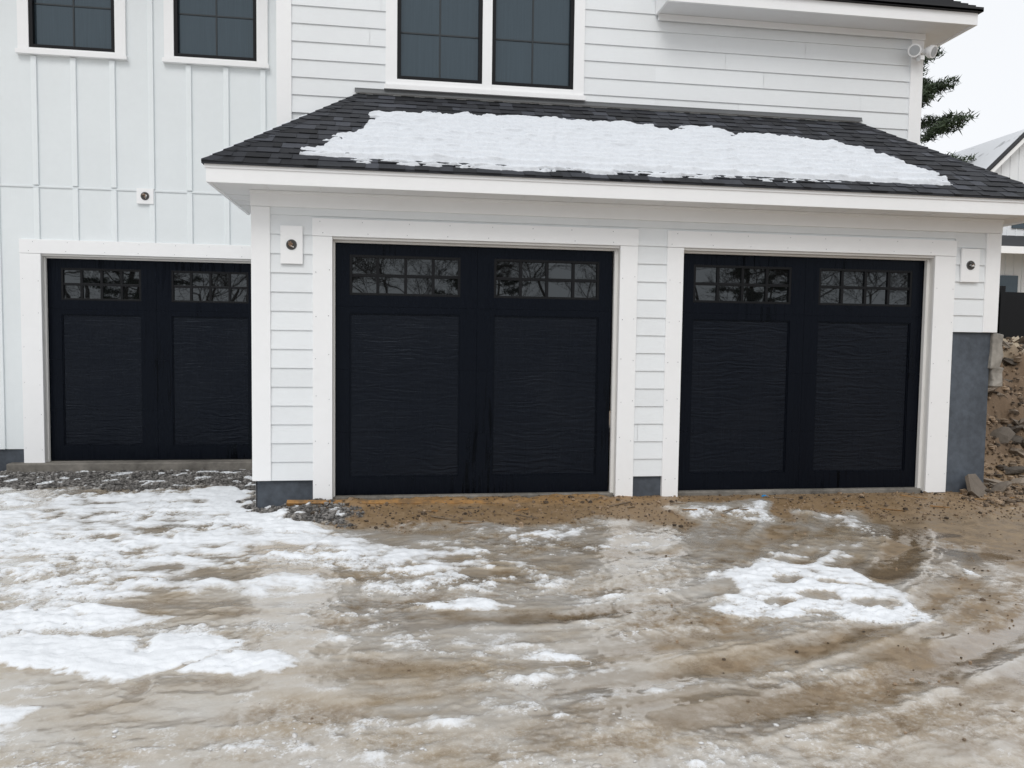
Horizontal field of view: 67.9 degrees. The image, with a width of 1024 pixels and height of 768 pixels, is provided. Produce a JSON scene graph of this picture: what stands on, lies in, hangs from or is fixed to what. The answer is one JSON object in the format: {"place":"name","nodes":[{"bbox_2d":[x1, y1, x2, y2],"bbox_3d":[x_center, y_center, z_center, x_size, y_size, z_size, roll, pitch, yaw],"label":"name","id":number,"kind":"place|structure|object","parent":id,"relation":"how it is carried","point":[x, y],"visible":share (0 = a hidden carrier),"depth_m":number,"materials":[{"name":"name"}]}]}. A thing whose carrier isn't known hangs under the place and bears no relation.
{"place":"outdoors","nodes":[
{"label":"outdoors","id":0,"kind":"place"},
{"bbox_2d":[0,469,363,527],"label":"gravel","id":1,"kind":"structure","parent":0,"point":[166,477],"depth_m":8.44,"materials":[{"name":"grey gravel"}]},
{"bbox_2d":[0,336,1023,767],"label":"ground","id":2,"kind":"structure","parent":0,"point":[346,680],"depth_m":4.38,"materials":[{"name":"brown soil"}]},
{"bbox_2d":[286,500,488,506],"bbox_3d":[-1.169,1.146,7.247,1.900,0.070,0.050,1,32,-6],"label":"wood plank","id":3,"kind":"object","parent":2,"relation":"on","point":[289,503],"visible":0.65,"depth_m":7.23,"materials":[{"name":"brown wood"}]},
{"bbox_2d":[431,515,456,520],"bbox_3d":[-0.617,1.217,6.909,0.271,0.008,0.023,7,9,19],"label":"wood splinter","id":4,"kind":"object","parent":2,"relation":"on","point":[443,518],"visible":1,"depth_m":6.91,"materials":[{"name":"brown wood"}]},
{"bbox_2d":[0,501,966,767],"bbox_3d":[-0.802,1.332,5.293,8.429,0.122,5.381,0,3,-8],"label":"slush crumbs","id":5,"kind":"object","parent":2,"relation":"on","point":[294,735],"visible":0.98,"depth_m":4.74,"materials":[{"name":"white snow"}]},
{"bbox_2d":[0,0,1023,509],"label":"house","id":6,"kind":"structure","parent":2,"relation":"on","point":[278,316],"depth_m":8.12,"materials":[{"name":"paint"}]},
{"bbox_2d":[15,0,127,60],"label":"window","id":7,"kind":"structure","parent":6,"relation":"in","point":[89,29],"depth_m":8.93,"materials":[{"name":"clear glass"}]},
{"bbox_2d":[47,258,251,460],"bbox_3d":[-4.364,-0.288,9.384,2.510,2.462,0.074,0,3,-8],"label":"garage door","id":8,"kind":"structure","parent":6,"relation":"in","point":[149,360],"depth_m":9.35,"materials":[{"name":"black paint"}]},
{"bbox_2d":[162,0,269,69],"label":"window","id":9,"kind":"structure","parent":6,"relation":"in","point":[219,33],"depth_m":9.16,"materials":[{"name":"black glass"}]},
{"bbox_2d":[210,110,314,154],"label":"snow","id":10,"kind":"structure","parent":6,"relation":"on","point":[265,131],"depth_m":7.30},
{"bbox_2d":[335,242,612,495],"bbox_3d":[-0.357,-0.131,7.555,2.750,2.462,0.074,0,3,-8],"label":"garage door","id":11,"kind":"structure","parent":6,"relation":"in","point":[459,370],"depth_m":7.52,"materials":[{"name":"black paint"}]},
{"bbox_2d":[384,0,585,100],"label":"window","id":12,"kind":"structure","parent":6,"relation":"in","point":[441,46],"depth_m":8.59,"materials":[{"name":"black glass"}]},
{"bbox_2d":[492,0,574,89],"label":"window","id":13,"kind":"structure","parent":6,"relation":"in","point":[533,40],"depth_m":8.73,"materials":[{"name":"black glass"}]},
{"bbox_2d":[299,110,952,184],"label":"snow","id":14,"kind":"structure","parent":6,"relation":"on","point":[523,143],"depth_m":7.65,"materials":[{"name":"white snow"}]},
{"bbox_2d":[678,253,923,489],"bbox_3d":[3.049,-0.112,8.040,2.730,2.462,0.074,0,3,-8],"label":"garage door","id":15,"kind":"structure","parent":6,"relation":"in","point":[797,372],"depth_m":8.01,"materials":[{"name":"black paint"}]},
{"bbox_2d":[981,332,1003,368],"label":"concrete block","id":16,"kind":"structure","parent":6,"relation":"attached to","point":[996,355],"depth_m":8.18,"materials":[{"name":"grey concrete"}]},
{"bbox_2d":[988,367,1003,387],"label":"concrete block","id":17,"kind":"structure","parent":6,"relation":"attached to","point":[995,378],"depth_m":8.20,"materials":[{"name":"grey concrete"}]},
{"bbox_2d":[511,513,537,518],"bbox_3d":[0.116,1.219,7.018,0.268,0.009,0.023,6,10,20],"label":"wood splinter","id":18,"kind":"object","parent":2,"relation":"on","point":[526,516],"visible":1,"depth_m":7.01,"materials":[{"name":"brown wood"}]},
{"bbox_2d":[609,501,630,506],"bbox_3d":[1.050,1.169,7.419,0.280,0.008,0.023,-6,2,-28],"label":"wood splinter","id":19,"kind":"object","parent":2,"relation":"on","point":[619,503],"visible":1,"depth_m":7.42,"materials":[{"name":"brown wood"}]},
{"bbox_2d":[285,337,1023,740],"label":"dirt crumbs","id":20,"kind":"object","parent":2,"relation":"on","point":[987,467],"visible":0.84,"depth_m":7.64,"materials":[{"name":"brown soil"}]},
{"bbox_2d":[920,46,979,161],"bbox_3d":[18.154,-9.271,34.383,7.524,15.385,7.012,4,4,43],"label":"pine tree","id":21,"kind":"object","parent":2,"relation":"on","point":[938,125],"visible":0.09,"depth_m":33.01,"materials":[{"name":"green plant"}]},
{"bbox_2d":[965,474,986,497],"bbox_3d":[4.965,1.112,8.120,0.326,0.325,0.050,30,-40,-16],"label":"stone slab","id":22,"kind":"object","parent":2,"relation":"on","point":[976,486],"depth_m":8.08,"materials":[{"name":"grey stone"}]},
{"bbox_2d":[949,129,1023,292],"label":"neighbour house","id":23,"kind":"structure","parent":2,"relation":"on","point":[1003,155],"depth_m":32.40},
{"bbox_2d":[999,275,1017,291],"bbox_3d":[21.104,-3.924,32.469,1.000,1.400,0.040,0,3,-8],"label":"window","id":24,"kind":"structure","parent":23,"relation":"in","point":[1011,282],"depth_m":32.45,"materials":[{"name":"grey glass"}]},
{"bbox_2d":[1012,223,1023,228],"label":"window","id":25,"kind":"structure","parent":23,"relation":"in","point":[1019,226],"depth_m":32.35,"materials":[{"name":"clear glass"}]},
{"bbox_2d":[988,387,998,392],"bbox_3d":[6.349,0.079,10.110,0.320,0.072,0.338,-28,-12,-6],"label":"rock","id":26,"kind":"object","parent":2,"relation":"on","point":[991,389],"visible":0.19,"depth_m":9.98,"materials":[{"name":"stone"}]},
{"bbox_2d":[983,478,1009,486],"bbox_3d":[5.475,1.135,8.658,0.350,0.110,0.293,11,2,-9],"label":"rock","id":27,"kind":"object","parent":2,"relation":"on","point":[987,481],"visible":0.31,"depth_m":8.58,"materials":[{"name":"stone"}]},
{"bbox_2d":[989,481,1012,491],"bbox_3d":[5.331,1.137,8.328,0.324,0.071,0.258,-33,-7,-5],"label":"rock","id":28,"kind":"object","parent":2,"relation":"on","point":[1003,486],"visible":0.6,"depth_m":8.27,"materials":[{"name":"stone"}]},
{"bbox_2d":[994,391,1007,398],"bbox_3d":[6.445,0.167,10.123,0.319,0.079,0.220,33,-8,-9],"label":"rock","id":29,"kind":"object","parent":2,"relation":"on","point":[1000,394],"visible":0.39,"depth_m":10.04,"materials":[{"name":"stone"}]},
{"bbox_2d":[990,427,1015,443],"bbox_3d":[6.130,0.641,9.537,0.349,0.080,0.294,-35,23,-5],"label":"rock","id":30,"kind":"object","parent":2,"relation":"on","point":[1004,434],"visible":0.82,"depth_m":9.50,"materials":[{"name":"stone"}]},
{"bbox_2d":[1002,341,1010,348],"bbox_3d":[7.159,-0.550,11.018,0.211,0.091,0.285,31,25,-9],"label":"rock","id":31,"kind":"object","parent":2,"relation":"on","point":[1006,343],"visible":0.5,"depth_m":10.94,"materials":[{"name":"stone"}]},
{"bbox_2d":[1002,357,1017,365],"bbox_3d":[7.069,-0.303,10.770,0.278,0.106,0.220,23,11,-9],"label":"rock","id":32,"kind":"object","parent":2,"relation":"on","point":[1008,361],"visible":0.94,"depth_m":10.70,"materials":[{"name":"stone"}]},
{"bbox_2d":[997,286,1023,338],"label":"fence","id":33,"kind":"object","parent":2,"relation":"on","point":[1011,314],"visible":0.12,"depth_m":15.87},
{"bbox_2d":[1003,466,1023,474],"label":"rock","id":34,"kind":"object","parent":2,"relation":"on","point":[1014,470],"visible":0.92,"depth_m":8.95,"materials":[{"name":"stone"}]},
{"bbox_2d":[1008,409,1019,414],"bbox_3d":[6.527,0.370,9.880,0.134,0.040,0.114,24,-28,-9],"label":"rock","id":35,"kind":"object","parent":2,"relation":"on","point":[1013,411],"visible":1,"depth_m":9.86,"materials":[{"name":"stone"}]},
{"bbox_2d":[1009,448,1023,457],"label":"rock","id":36,"kind":"object","parent":2,"relation":"on","point":[1019,451],"visible":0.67,"depth_m":9.31,"materials":[{"name":"stone"}]},
{"bbox_2d":[1010,426,1022,432],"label":"rock","id":37,"kind":"object","parent":2,"relation":"on","point":[1015,429],"visible":0.42,"depth_m":9.65,"materials":[{"name":"stone"}]},
{"bbox_2d":[1011,435,1022,443],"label":"rock","id":38,"kind":"object","parent":2,"relation":"on","point":[1016,439],"visible":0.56,"depth_m":9.57,"materials":[{"name":"stone"}]},
{"bbox_2d":[1011,478,1023,484],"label":"rock","id":39,"kind":"object","parent":2,"relation":"on","point":[1019,481],"visible":0.57,"depth_m":8.70,"materials":[{"name":"stone"}]},
{"bbox_2d":[1012,419,1023,428],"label":"rock","id":40,"kind":"object","parent":2,"relation":"on","point":[1016,422],"visible":0.78,"depth_m":9.72,"materials":[{"name":"stone"}]},
{"bbox_2d":[1014,418,1023,425],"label":"rock","id":41,"kind":"object","parent":2,"relation":"on","point":[1021,421],"visible":0.65,"depth_m":9.68,"materials":[{"name":"stone"}]},
{"bbox_2d":[1015,336,1023,343],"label":"rock","id":42,"kind":"object","parent":2,"relation":"on","point":[1021,339],"visible":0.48,"depth_m":11.39,"materials":[{"name":"stone"}]},
{"bbox_2d":[920,0,1023,153],"label":"sky","id":43,"kind":"structure","parent":0,"point":[988,57],"materials":[{"name":"white"}]}
]}

